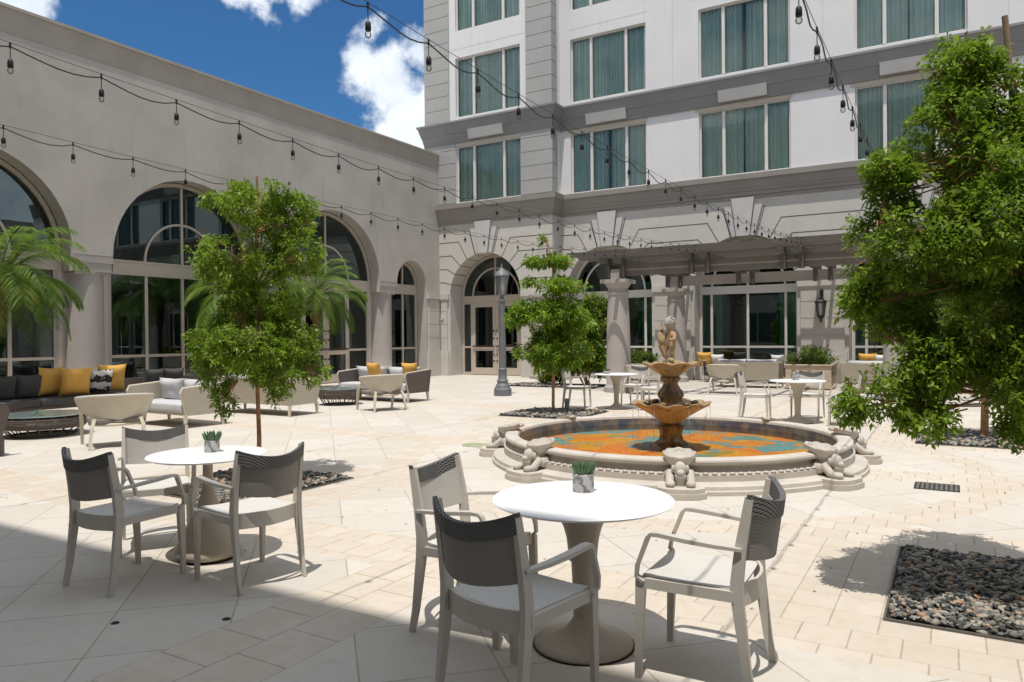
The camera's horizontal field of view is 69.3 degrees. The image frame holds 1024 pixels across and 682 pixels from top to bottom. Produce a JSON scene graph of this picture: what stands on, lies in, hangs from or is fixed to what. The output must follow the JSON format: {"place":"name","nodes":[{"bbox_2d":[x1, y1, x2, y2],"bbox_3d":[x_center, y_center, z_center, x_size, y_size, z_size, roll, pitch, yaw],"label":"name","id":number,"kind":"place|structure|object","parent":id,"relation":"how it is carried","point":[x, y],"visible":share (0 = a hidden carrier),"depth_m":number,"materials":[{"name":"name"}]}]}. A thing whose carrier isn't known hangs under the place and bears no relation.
{"place":"outdoors","nodes":[
{"label":"outdoors","id":0,"kind":"place"},
{"bbox_2d":[0,403,9,456],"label":"armchair","id":1,"kind":"object","parent":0,"point":[4,411],"visible":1,"depth_m":9.96,"materials":[{"name":"brown wicker"}]},
{"bbox_2d":[0,0,424,148],"label":"sky","id":2,"kind":"structure","parent":0,"point":[315,55],"materials":[{"name":"blue"}]},
{"bbox_2d":[0,1,440,383],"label":"arcade building","id":3,"kind":"structure","parent":0,"point":[141,228],"depth_m":21.80,"materials":[{"name":"beige paint"}]},
{"bbox_2d":[0,159,62,375],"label":"arched window","id":4,"kind":"structure","parent":3,"relation":"in","point":[53,265],"depth_m":17.15,"materials":[{"name":"beige glass"}]},
{"bbox_2d":[103,183,248,374],"bbox_3d":[-9.114,-1.404,20.441,0.112,5.820,4.440,0,0,31],"label":"arched window","id":5,"kind":"structure","parent":3,"relation":"in","point":[143,268],"depth_m":19.80,"materials":[{"name":"beige glass"}]},
{"bbox_2d":[302,288,326,382],"bbox_3d":[-6.573,-0.164,24.660,0.140,3.200,1.064,0,0,31],"label":"door","id":6,"kind":"structure","parent":3,"relation":"in","point":[324,355],"depth_m":25.02,"materials":[{"name":"beige metal"}]},
{"bbox_2d":[275,212,370,368],"bbox_3d":[-6.340,-1.460,25.132,0.112,5.820,4.440,0,0,31],"label":"arched window","id":7,"kind":"structure","parent":3,"relation":"in","point":[364,286],"depth_m":26.16,"materials":[{"name":"beige metal"}]},
{"bbox_2d":[326,289,348,382],"bbox_3d":[-6.025,-0.175,25.587,0.140,3.200,1.064,0,0,31],"label":"door","id":8,"kind":"structure","parent":3,"relation":"in","point":[345,350],"depth_m":25.61,"materials":[{"name":"beige metal"}]},
{"bbox_2d":[392,263,417,366],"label":"arched window","id":9,"kind":"structure","parent":3,"relation":"in","point":[402,289],"depth_m":28.89,"materials":[{"name":"beige metal"}]},
{"bbox_2d":[0,375,1023,681],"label":"ground","id":10,"kind":"structure","parent":0,"point":[340,611],"depth_m":5.04,"materials":[{"name":"stone"}]},
{"bbox_2d":[0,226,89,346],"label":"palm tree","id":11,"kind":"object","parent":10,"relation":"on","point":[9,285],"visible":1,"depth_m":14.43,"materials":[{"name":"green plant"}]},
{"bbox_2d":[4,409,86,438],"bbox_3d":[-7.715,1.368,12.188,1.348,0.353,1.348,0,0,31],"label":"coffee table","id":12,"kind":"object","parent":10,"relation":"on","point":[64,419],"visible":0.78,"depth_m":11.85,"materials":[{"name":"grey wicker"}]},
{"bbox_2d":[0,374,201,412],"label":"woven sofa","id":13,"kind":"object","parent":10,"relation":"on","point":[48,401],"visible":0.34,"depth_m":14.45,"materials":[{"name":"grey wicker"}]},
{"bbox_2d":[0,375,17,398],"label":"pillow","id":14,"kind":"object","parent":13,"relation":"on","point":[7,386],"visible":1,"depth_m":14.06,"materials":[{"name":"grey fabric"}]},
{"bbox_2d":[15,374,41,398],"bbox_3d":[-9.438,0.888,14.444,0.191,0.501,0.500,16,9,29],"label":"pillow","id":15,"kind":"object","parent":13,"relation":"on","point":[27,386],"visible":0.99,"depth_m":14.36,"materials":[{"name":"grey fabric"}]},
{"bbox_2d":[38,366,64,395],"bbox_3d":[-9.237,0.804,14.824,0.180,0.580,0.580,8,3,18],"label":"pillow","id":16,"kind":"object","parent":13,"relation":"on","point":[51,380],"visible":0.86,"depth_m":14.74,"materials":[{"name":"yellow fabric"}]},
{"bbox_2d":[58,367,92,396],"bbox_3d":[-8.811,0.819,14.956,0.191,0.601,0.600,19,12,35],"label":"pillow","id":17,"kind":"object","parent":13,"relation":"on","point":[75,381],"visible":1,"depth_m":14.87,"materials":[{"name":"yellow fabric"}]},
{"bbox_2d":[89,369,112,391],"bbox_3d":[-8.650,0.834,15.581,0.188,0.501,0.500,14,7,30],"label":"pillow","id":18,"kind":"object","parent":13,"relation":"on","point":[100,380],"visible":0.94,"depth_m":15.50,"materials":[{"name":"white fabric"}]},
{"bbox_2d":[96,364,125,391],"bbox_3d":[-8.601,0.791,15.900,0.197,0.601,0.600,10,7,38],"label":"pillow","id":19,"kind":"object","parent":13,"relation":"on","point":[118,375],"visible":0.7,"depth_m":15.91,"materials":[{"name":"yellow fabric"}]},
{"bbox_2d":[143,368,163,382],"bbox_3d":[-8.099,0.862,16.708,0.188,0.501,0.500,15,6,22],"label":"pillow","id":20,"kind":"object","parent":13,"relation":"on","point":[152,375],"visible":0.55,"depth_m":16.58,"materials":[{"name":"grey fabric"}]},
{"bbox_2d":[164,367,184,378],"bbox_3d":[-7.845,0.856,17.138,0.198,0.501,0.500,17,11,37],"label":"pillow","id":21,"kind":"object","parent":13,"relation":"on","point":[176,373],"visible":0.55,"depth_m":17.06,"materials":[{"name":"grey fabric"}]},
{"bbox_2d":[74,393,154,450],"bbox_3d":[-5.862,1.151,10.953,1.055,0.787,0.817,-1,0,-33],"label":"woven tub chair","id":22,"kind":"object","parent":10,"relation":"on","point":[104,410],"visible":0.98,"depth_m":10.66,"materials":[{"name":"beige wicker"}]},
{"bbox_2d":[61,447,185,597],"bbox_3d":[-2.536,1.112,4.775,0.584,0.885,0.616,0,0,29],"label":"dining chair","id":23,"kind":"object","parent":10,"relation":"on","point":[95,478],"visible":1,"depth_m":4.59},
{"bbox_2d":[114,423,195,556],"bbox_3d":[-2.728,1.107,5.675,0.584,0.885,0.616,-1,0,-25],"label":"dining chair","id":24,"kind":"object","parent":10,"relation":"on","point":[138,446],"visible":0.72,"depth_m":5.81,"materials":[{"name":"beige plastic"}]},
{"bbox_2d":[126,377,225,423],"bbox_3d":[-6.179,1.109,13.607,1.750,0.836,0.930,0,0,33],"label":"woven sofa","id":25,"kind":"object","parent":10,"relation":"on","point":[184,398],"visible":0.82,"depth_m":13.28,"materials":[{"name":"beige wicker"}]},
{"bbox_2d":[144,445,266,564],"bbox_3d":[-2.172,1.173,5.295,0.810,0.743,0.810,0,0,31],"label":"dining table","id":26,"kind":"object","parent":10,"relation":"on","point":[216,546],"visible":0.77,"depth_m":5.17,"materials":[{"name":"white plastic"}]},
{"bbox_2d":[202,430,221,452],"bbox_3d":[-2.171,0.722,5.361,0.130,0.158,0.136,-1,0,-34],"label":"potted succulent","id":27,"kind":"object","parent":26,"relation":"on","point":[211,442],"visible":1,"depth_m":5.32,"materials":[{"name":"white stone"}]},
{"bbox_2d":[182,249,304,335],"bbox_3d":[-7.200,-0.485,20.041,3.268,3.954,3.117,0,0,31],"label":"palm tree","id":28,"kind":"object","parent":10,"relation":"on","point":[210,308],"visible":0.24,"depth_m":19.38,"materials":[{"name":"green plant"}]},
{"bbox_2d":[191,441,306,595],"bbox_3d":[-1.673,1.104,4.802,0.616,0.885,0.584,0,0,40],"label":"dining chair","id":29,"kind":"object","parent":10,"relation":"on","point":[261,481],"visible":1,"depth_m":4.65,"materials":[{"name":"beige plastic"}]},
{"bbox_2d":[163,468,353,503],"bbox_3d":[-2.835,1.507,7.924,1.580,0.101,1.584,0,0,31],"label":"gravel bed","id":30,"kind":"object","parent":10,"relation":"on","point":[311,479],"visible":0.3,"depth_m":7.92,"materials":[{"name":"grey gravel"}]},
{"bbox_2d":[181,176,333,455],"bbox_3d":[-2.716,-0.119,8.060,1.436,3.301,1.479,0,1,41],"label":"young tree","id":31,"kind":"object","parent":30,"relation":"in","point":[261,365],"visible":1,"depth_m":7.86,"materials":[{"name":"green plant"}]},
{"bbox_2d":[213,373,320,416],"bbox_3d":[-5.151,1.087,15.542,2.300,0.836,0.930,0,0,31],"label":"woven sofa","id":32,"kind":"object","parent":10,"relation":"on","point":[244,392],"visible":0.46,"depth_m":15.10,"materials":[{"name":"beige wicker"}]},
{"bbox_2d":[270,258,369,376],"bbox_3d":[-5.882,-0.484,22.145,3.029,3.901,2.835,0,0,31],"label":"palm tree","id":33,"kind":"object","parent":10,"relation":"on","point":[307,289],"visible":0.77,"depth_m":22.05,"materials":[{"name":"green plant"}]},
{"bbox_2d":[318,387,361,405],"bbox_3d":[-4.035,1.292,17.330,1.028,0.373,1.028,0,0,31],"label":"coffee table","id":34,"kind":"object","parent":10,"relation":"on","point":[331,393],"visible":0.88,"depth_m":16.96,"materials":[{"name":"grey wicker"}]},
{"bbox_2d":[356,374,406,412],"bbox_3d":[-2.779,1.091,15.891,1.055,0.787,0.817,-1,0,-35],"label":"woven tub chair","id":35,"kind":"object","parent":10,"relation":"on","point":[391,385],"visible":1,"depth_m":15.59,"materials":[{"name":"beige wicker"}]},
{"bbox_2d":[337,366,430,402],"bbox_3d":[-3.218,1.051,18.419,2.350,0.836,0.930,0,0,33],"label":"woven sofa","id":36,"kind":"object","parent":10,"relation":"on","point":[418,381],"visible":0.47,"depth_m":18.19,"materials":[{"name":"grey wicker"}]},
{"bbox_2d":[366,362,381,374],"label":"pillow","id":37,"kind":"object","parent":36,"relation":"on","point":[373,368],"visible":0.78,"depth_m":18.46,"materials":[{"name":"yellow fabric"}]},
{"bbox_2d":[401,363,416,373],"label":"pillow","id":38,"kind":"object","parent":36,"relation":"on","point":[409,367],"visible":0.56,"depth_m":17.99,"materials":[{"name":"yellow fabric"}]},
{"bbox_2d":[409,452,537,649],"bbox_3d":[-0.239,1.096,4.030,0.616,0.885,0.584,0,0,27],"label":"dining chair","id":39,"kind":"object","parent":10,"relation":"on","point":[443,479],"visible":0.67,"depth_m":4.10,"materials":[{"name":"beige plastic"}]},
{"bbox_2d":[462,443,486,446],"bbox_3d":[-0.509,1.489,10.600,0.450,0.012,0.360,0,0,31],"label":"access cover","id":40,"kind":"object","parent":10,"relation":"on","point":[474,444],"visible":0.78,"depth_m":10.60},
{"bbox_2d":[494,263,511,395],"bbox_3d":[-0.258,-0.316,19.447,0.434,3.500,0.434,0,0,31],"label":"street lamp","id":41,"kind":"object","parent":10,"relation":"on","point":[502,387],"visible":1,"depth_m":19.36,"materials":[{"name":"grey metal"}]},
{"bbox_2d":[432,496,600,681],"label":"dining chair","id":42,"kind":"object","parent":10,"relation":"on","point":[504,588],"visible":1,"depth_m":2.98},
{"bbox_2d":[498,407,608,418],"bbox_3d":[0.849,1.434,14.797,1.672,0.107,1.671,0,0,31],"label":"gravel bed","id":43,"kind":"object","parent":10,"relation":"on","point":[542,412],"visible":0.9,"depth_m":14.57,"materials":[{"name":"grey gravel"}]},
{"bbox_2d":[501,233,596,411],"bbox_3d":[0.722,-0.352,14.791,1.637,3.617,1.603,-1,1,-42],"label":"young tree","id":44,"kind":"object","parent":43,"relation":"in","point":[557,314],"visible":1,"depth_m":14.60,"materials":[{"name":"green plant"}]},
{"bbox_2d":[565,398,569,412],"bbox_3d":[1.093,1.297,14.708,0.100,0.313,0.139,-1,0,1],"label":"spotlight","id":45,"kind":"object","parent":43,"relation":"on","point":[567,400],"visible":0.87,"depth_m":14.68,"materials":[{"name":"black metal"}]},
{"bbox_2d":[508,382,605,388],"bbox_3d":[1.344,1.359,23.184,3.300,0.133,1.650,0,0,31],"label":"planting bed","id":46,"kind":"object","parent":10,"relation":"on","point":[533,384],"visible":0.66,"depth_m":22.76,"materials":[{"name":"stone"}]},
{"bbox_2d":[527,374,548,383],"bbox_3d":[0.931,1.205,23.676,1.091,0.550,1.045,0,0,17],"label":"agave plant","id":47,"kind":"object","parent":46,"relation":"in","point":[541,381],"visible":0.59,"depth_m":23.70,"materials":[{"name":"green plant"}]},
{"bbox_2d":[533,367,579,383],"bbox_3d":[1.515,0.806,23.434,1.634,1.332,1.306,0,0,31],"label":"croton bush","id":48,"kind":"object","parent":46,"relation":"in","point":[549,379],"visible":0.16,"depth_m":23.23,"materials":[{"name":"green plant"}]},
{"bbox_2d":[557,291,607,384],"bbox_3d":[1.951,-0.067,22.651,2.413,2.949,1.543,0,0,10],"label":"croton bush","id":49,"kind":"object","parent":46,"relation":"in","point":[593,302],"visible":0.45,"depth_m":22.46,"materials":[{"name":"green plant"}]},
{"bbox_2d":[560,370,590,408],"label":"dining chair","id":50,"kind":"object","parent":10,"relation":"on","point":[565,376],"visible":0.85,"depth_m":15.84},
{"bbox_2d":[492,481,674,666],"bbox_3d":[0.359,1.161,3.740,0.914,0.743,0.914,0,0,31],"label":"dining table","id":51,"kind":"object","parent":10,"relation":"on","point":[582,517],"visible":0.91,"depth_m":3.65,"materials":[{"name":"white plastic"}]},
{"bbox_2d":[571,460,596,492],"bbox_3d":[0.379,0.706,3.885,0.130,0.165,0.140,0,0,8],"label":"potted succulent","id":52,"kind":"object","parent":51,"relation":"on","point":[583,477],"visible":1,"depth_m":3.84,"materials":[{"name":"white stone"}]},
{"bbox_2d":[594,373,637,409],"bbox_3d":[2.216,1.066,15.723,0.940,0.743,0.940,0,0,31],"label":"dining table","id":53,"kind":"object","parent":10,"relation":"on","point":[616,378],"visible":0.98,"depth_m":15.64,"materials":[{"name":"white plastic"}]},
{"bbox_2d":[603,368,609,373],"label":"potted succulent","id":54,"kind":"object","parent":53,"relation":"on","point":[606,371],"visible":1,"depth_m":15.73,"materials":[{"name":"white stone"}]},
{"bbox_2d":[620,365,649,404],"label":"dining chair","id":55,"kind":"object","parent":10,"relation":"on","point":[643,372],"visible":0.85,"depth_m":16.60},
{"bbox_2d":[623,365,658,395],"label":"woven tub chair","id":56,"kind":"object","parent":10,"relation":"on","point":[635,380],"visible":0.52,"depth_m":19.31,"materials":[{"name":"beige wicker"}]},
{"bbox_2d":[636,374,662,410],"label":"dining chair","id":57,"kind":"object","parent":10,"relation":"on","point":[645,388],"visible":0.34,"depth_m":15.20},
{"bbox_2d":[479,316,882,500],"bbox_3d":[2.012,0.583,9.389,4.708,1.796,4.708,0,0,31],"label":"fountain","id":58,"kind":"object","parent":10,"relation":"on","point":[672,446],"visible":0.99,"depth_m":8.89,"materials":[{"name":"stone"}]},
{"bbox_2d":[634,476,785,681],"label":"dining chair","id":59,"kind":"object","parent":10,"relation":"on","point":[672,572],"visible":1,"depth_m":3.29,"materials":[{"name":"beige plastic"}]},
{"bbox_2d":[705,364,745,394],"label":"woven tub chair","id":60,"kind":"object","parent":10,"relation":"on","point":[721,372],"visible":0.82,"depth_m":19.32,"materials":[{"name":"beige wicker"}]},
{"bbox_2d":[702,360,787,381],"bbox_3d":[7.500,0.978,23.872,2.600,0.722,0.930,0,0,31],"label":"woven sofa","id":61,"kind":"object","parent":10,"relation":"on","point":[704,370],"visible":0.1,"depth_m":24.16,"materials":[{"name":"brown wicker"}]},
{"bbox_2d":[697,352,711,366],"bbox_3d":[6.342,0.603,24.372,0.500,0.501,0.181,0,12,23],"label":"pillow","id":62,"kind":"object","parent":61,"relation":"on","point":[706,357],"visible":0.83,"depth_m":24.29,"materials":[{"name":"yellow fabric"}]},
{"bbox_2d":[711,354,723,361],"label":"pillow","id":63,"kind":"object","parent":61,"relation":"on","point":[715,357],"visible":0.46,"depth_m":24.01,"materials":[{"name":"white fabric"}]},
{"bbox_2d":[770,354,785,367],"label":"pillow","id":64,"kind":"object","parent":61,"relation":"on","point":[780,358],"visible":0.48,"depth_m":22.97,"materials":[{"name":"white fabric"}]},
{"bbox_2d":[567,228,923,402],"bbox_3d":[9.318,-0.550,19.444,14.150,3.800,6.732,0,0,31],"label":"pergola","id":65,"kind":"object","parent":10,"relation":"on","point":[740,259],"visible":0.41,"depth_m":19.96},
{"bbox_2d":[712,359,783,388],"bbox_3d":[6.976,0.939,21.846,1.900,0.836,0.930,0,0,31],"label":"woven sofa","id":66,"kind":"object","parent":10,"relation":"on","point":[763,370],"visible":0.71,"depth_m":21.31,"materials":[{"name":"beige wicker"}]},
{"bbox_2d":[734,370,770,417],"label":"dining chair","id":67,"kind":"object","parent":10,"relation":"on","point":[740,380],"visible":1,"depth_m":13.43,"materials":[{"name":"beige plastic"}]},
{"bbox_2d":[769,379,825,423],"bbox_3d":[5.004,1.059,12.970,0.940,0.743,0.940,0,0,31],"label":"dining table","id":68,"kind":"object","parent":10,"relation":"on","point":[797,386],"visible":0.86,"depth_m":12.90,"materials":[{"name":"white plastic"}]},
{"bbox_2d":[792,371,798,379],"bbox_3d":[4.974,0.605,12.983,0.110,0.165,0.110,0,0,29],"label":"potted succulent","id":69,"kind":"object","parent":68,"relation":"on","point":[795,375],"visible":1,"depth_m":12.94,"materials":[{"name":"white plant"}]},
{"bbox_2d":[789,370,824,420],"bbox_3d":[5.463,0.983,13.641,0.584,0.885,0.616,0,0,35],"label":"dining chair","id":70,"kind":"object","parent":10,"relation":"on","point":[820,375],"visible":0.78,"depth_m":13.65,"materials":[{"name":"white metal"}]},
{"bbox_2d":[784,363,836,388],"bbox_3d":[8.536,0.981,21.105,1.260,0.670,1.260,0,0,31],"label":"wooden planter","id":71,"kind":"object","parent":10,"relation":"on","point":[830,369],"visible":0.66,"depth_m":20.58,"materials":[{"name":"brown wood"}]},
{"bbox_2d":[784,344,840,366],"bbox_3d":[8.576,0.492,21.113,1.408,0.821,1.333,-1,0,-39],"label":"planter shrub","id":72,"kind":"object","parent":71,"relation":"in","point":[813,356],"visible":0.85,"depth_m":20.92,"materials":[{"name":"green plant"}]},
{"bbox_2d":[828,373,867,427],"bbox_3d":[5.679,0.988,12.518,0.616,0.885,0.584,0,0,26],"label":"dining chair","id":73,"kind":"object","parent":10,"relation":"on","point":[861,380],"visible":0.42,"depth_m":12.39,"materials":[{"name":"beige plastic"}]},
{"bbox_2d":[840,360,882,390],"bbox_3d":[10.145,0.925,19.798,2.400,0.836,0.930,0,0,31],"label":"woven sofa","id":74,"kind":"object","parent":10,"relation":"on","point":[850,368],"visible":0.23,"depth_m":19.84,"materials":[{"name":"beige wicker"}]},
{"bbox_2d":[913,481,959,492],"bbox_3d":[4.288,1.469,7.473,0.400,0.008,0.400,0,0,31],"label":"drain grate","id":75,"kind":"object","parent":10,"relation":"on","point":[937,486],"visible":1,"depth_m":7.45,"materials":[{"name":"metal"}]},
{"bbox_2d":[883,544,1023,643],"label":"gravel bed","id":76,"kind":"object","parent":10,"relation":"on","point":[973,593],"visible":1,"depth_m":4.33,"materials":[{"name":"grey gravel"}]},
{"bbox_2d":[826,15,1023,455],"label":"young tree","id":77,"kind":"object","parent":76,"relation":"in","point":[956,256],"visible":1,"depth_m":4.16,"materials":[{"name":"green plant"}]},
{"bbox_2d":[915,428,1023,449],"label":"gravel bed","id":78,"kind":"object","parent":10,"relation":"on","point":[969,438],"visible":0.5,"depth_m":10.38,"materials":[{"name":"grey gravel"}]},
{"bbox_2d":[929,214,1022,435],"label":"young tree","id":79,"kind":"object","parent":78,"relation":"in","point":[984,426],"visible":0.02,"depth_m":10.81,"materials":[{"name":"green plant"}]},
{"bbox_3d":[11.632,0.958,21.429,2.600,0.722,0.930,0,0,31],"label":"woven sofa","id":80,"kind":"object","parent":10,"relation":"on","visible":0},
{"bbox_2d":[858,353,876,360],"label":"pillow","id":81,"kind":"object","parent":80,"relation":"on","point":[866,357],"visible":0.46,"depth_m":21.82,"materials":[{"name":"yellow fabric"}]},
{"bbox_2d":[875,355,882,360],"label":"pillow","id":82,"kind":"object","parent":80,"relation":"on","point":[878,357],"visible":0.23,"depth_m":21.66,"materials":[{"name":"white fabric"}]},
{"bbox_2d":[416,0,1023,386],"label":"hotel building","id":83,"kind":"structure","parent":0,"point":[731,106],"depth_m":26.00,"materials":[{"name":"grey paint"}]},
{"bbox_2d":[472,303,495,374],"bbox_3d":[-1.127,-0.071,29.838,1.104,2.850,0.140,0,0,31],"label":"door","id":84,"kind":"structure","parent":83,"relation":"in","point":[476,370],"depth_m":29.84,"materials":[{"name":"beige metal"}]},
{"bbox_2d":[456,0,518,31],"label":"window","id":85,"kind":"structure","parent":83,"relation":"in","point":[469,13],"depth_m":29.05,"materials":[{"name":"green glass"}]},
{"bbox_2d":[457,45,519,117],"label":"window","id":86,"kind":"structure","parent":83,"relation":"in","point":[503,65],"depth_m":28.95,"materials":[{"name":"green glass"}]},
{"bbox_2d":[457,137,520,202],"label":"window","id":87,"kind":"structure","parent":83,"relation":"in","point":[489,170],"depth_m":28.95,"materials":[{"name":"green glass"}]},
{"bbox_2d":[462,255,520,375],"bbox_3d":[-0.637,-1.034,29.577,3.220,4.810,0.112,0,0,31],"label":"arched window","id":88,"kind":"structure","parent":83,"relation":"in","point":[489,299],"depth_m":30.05,"materials":[{"name":"beige metal"}]},
{"bbox_2d":[496,303,519,374],"bbox_3d":[-0.166,-0.076,29.270,1.104,2.850,0.140,0,0,31],"label":"door","id":89,"kind":"structure","parent":83,"relation":"in","point":[510,371],"depth_m":29.30,"materials":[{"name":"beige metal"}]},
{"bbox_2d":[571,0,611,10],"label":"window","id":90,"kind":"structure","parent":83,"relation":"in","point":[578,4],"depth_m":27.58,"materials":[{"name":"green glass"}]},
{"bbox_2d":[571,24,645,102],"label":"window","id":91,"kind":"structure","parent":83,"relation":"in","point":[601,67],"depth_m":27.15,"materials":[{"name":"green glass"}]},
{"bbox_2d":[572,122,646,193],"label":"window","id":92,"kind":"structure","parent":83,"relation":"in","point":[590,173],"depth_m":27.13,"materials":[{"name":"green glass"}]},
{"bbox_2d":[574,246,651,376],"bbox_3d":[3.870,-1.078,27.573,3.290,4.845,0.391,0,0,31],"label":"arched window","id":93,"kind":"structure","parent":83,"relation":"in","point":[646,292],"depth_m":27.09,"materials":[{"name":"beige metal"}]},
{"bbox_2d":[699,0,789,78],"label":"window","id":94,"kind":"structure","parent":83,"relation":"in","point":[720,33],"depth_m":24.70,"materials":[{"name":"green glass"}]},
{"bbox_2d":[700,99,790,178],"bbox_3d":[7.743,-6.646,24.621,2.960,2.270,0.261,0,0,31],"label":"window","id":95,"kind":"structure","parent":83,"relation":"in","point":[768,124],"depth_m":24.65,"materials":[{"name":"green glass"}]},
{"bbox_2d":[699,236,796,378],"bbox_3d":[8.036,-1.098,25.109,3.290,4.845,0.391,0,0,31],"label":"arched window","id":96,"kind":"structure","parent":83,"relation":"in","point":[710,296],"depth_m":25.00,"materials":[{"name":"white glass"}]},
{"bbox_2d":[814,288,826,321],"bbox_3d":[9.618,-1.103,23.024,0.424,1.093,0.324,-1,0,-31],"label":"wall lantern","id":97,"kind":"object","parent":83,"relation":"attached to","point":[822,300],"depth_m":22.98,"materials":[{"name":"black metal"}]},
{"bbox_2d":[855,76,967,159],"bbox_3d":[11.913,-6.666,22.163,2.960,2.270,0.274,0,0,31],"label":"window","id":98,"kind":"structure","parent":83,"relation":"in","point":[880,109],"depth_m":22.47,"materials":[{"name":"green glass"}]},
{"bbox_2d":[855,0,967,49],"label":"window","id":99,"kind":"structure","parent":83,"relation":"in","point":[880,22],"depth_m":22.28,"materials":[{"name":"green glass"}]},
{"bbox_2d":[852,225,972,383],"bbox_3d":[12.202,-1.119,22.646,3.290,4.845,0.391,0,0,31],"label":"arched window","id":100,"kind":"structure","parent":83,"relation":"in","point":[864,346],"depth_m":23.33,"materials":[{"name":"beige metal"}]},
{"bbox_3d":[4.186,1.044,24.259,1.000,0.640,1.000,0,0,31],"label":"planter bowl","id":101,"kind":"object","parent":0,"visible":0},
{"bbox_2d":[630,348,661,363],"bbox_3d":[4.144,0.586,24.317,1.517,0.771,0.962,0,0,4],"label":"planter shrub","id":102,"kind":"object","parent":101,"relation":"in","point":[645,356],"visible":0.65,"depth_m":24.20,"materials":[{"name":"green plant"}]},
{"bbox_3d":[-6.299,-6.326,-5.098,32.400,15.950,12.940,0,0,31],"label":"hotel wing","id":103,"kind":"object","parent":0,"visible":0},
{"bbox_2d":[0,124,624,257],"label":"string light","id":104,"kind":"object","parent":103,"relation":"attached to","point":[3,139],"visible":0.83,"depth_m":8.37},
{"bbox_2d":[0,39,695,252],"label":"string light","id":105,"kind":"object","parent":103,"relation":"attached to","point":[10,63],"visible":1,"depth_m":6.78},
{"bbox_2d":[341,0,804,245],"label":"string light","id":106,"kind":"object","parent":103,"relation":"attached to","point":[428,57],"visible":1,"depth_m":5.91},
{"bbox_2d":[795,0,891,202],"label":"string light","id":107,"kind":"object","parent":103,"relation":"attached to","point":[798,12],"visible":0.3,"depth_m":5.06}
]}

